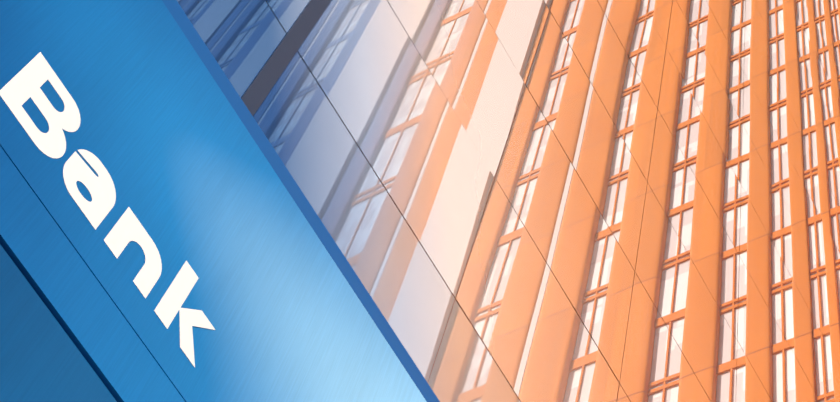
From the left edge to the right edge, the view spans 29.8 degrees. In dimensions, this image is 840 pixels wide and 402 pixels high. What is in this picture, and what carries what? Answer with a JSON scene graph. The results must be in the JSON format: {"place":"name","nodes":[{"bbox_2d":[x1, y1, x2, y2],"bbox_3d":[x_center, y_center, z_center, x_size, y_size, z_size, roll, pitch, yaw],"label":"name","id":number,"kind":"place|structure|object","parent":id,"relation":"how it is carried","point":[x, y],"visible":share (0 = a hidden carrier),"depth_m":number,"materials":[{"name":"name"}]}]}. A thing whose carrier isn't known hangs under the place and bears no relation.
{"place":"outdoors","nodes":[
{"label":"outdoors","id":0,"kind":"place"},
{"bbox_2d":[241,0,330,115],"bbox_3d":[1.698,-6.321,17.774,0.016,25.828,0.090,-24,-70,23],"label":"curtain wall column cap","id":1,"kind":"object","parent":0,"point":[257,91],"visible":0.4,"depth_m":7.05,"materials":[{"name":"grey metal"}]},
{"bbox_2d":[177,0,839,401],"bbox_3d":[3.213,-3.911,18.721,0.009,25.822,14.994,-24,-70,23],"label":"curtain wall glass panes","id":2,"kind":"object","parent":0,"point":[433,162],"visible":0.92,"depth_m":9.96,"materials":[{"name":"orange glass"}]},
{"bbox_2d":[265,0,839,401],"bbox_3d":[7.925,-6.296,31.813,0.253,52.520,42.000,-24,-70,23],"label":"curtain wall frame","id":3,"kind":"object","parent":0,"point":[590,195],"depth_m":10.48,"materials":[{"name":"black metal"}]},
{"label":"ground","id":4,"kind":"structure","parent":0,"visible":0},
{"bbox_2d":[0,0,439,401],"bbox_3d":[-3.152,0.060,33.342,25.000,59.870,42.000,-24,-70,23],"label":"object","id":5,"kind":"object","parent":4,"relation":"on","point":[169,134],"depth_m":5.68,"materials":[{"name":"blue metal"}]},
{"bbox_2d":[0,52,214,366],"bbox_3d":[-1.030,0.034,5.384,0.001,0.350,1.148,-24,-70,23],"label":"bank lettering","id":6,"kind":"object","parent":5,"relation":"attached to","point":[27,82],"visible":1,"depth_m":5.33,"materials":[{"name":"white plastic"}]}
]}

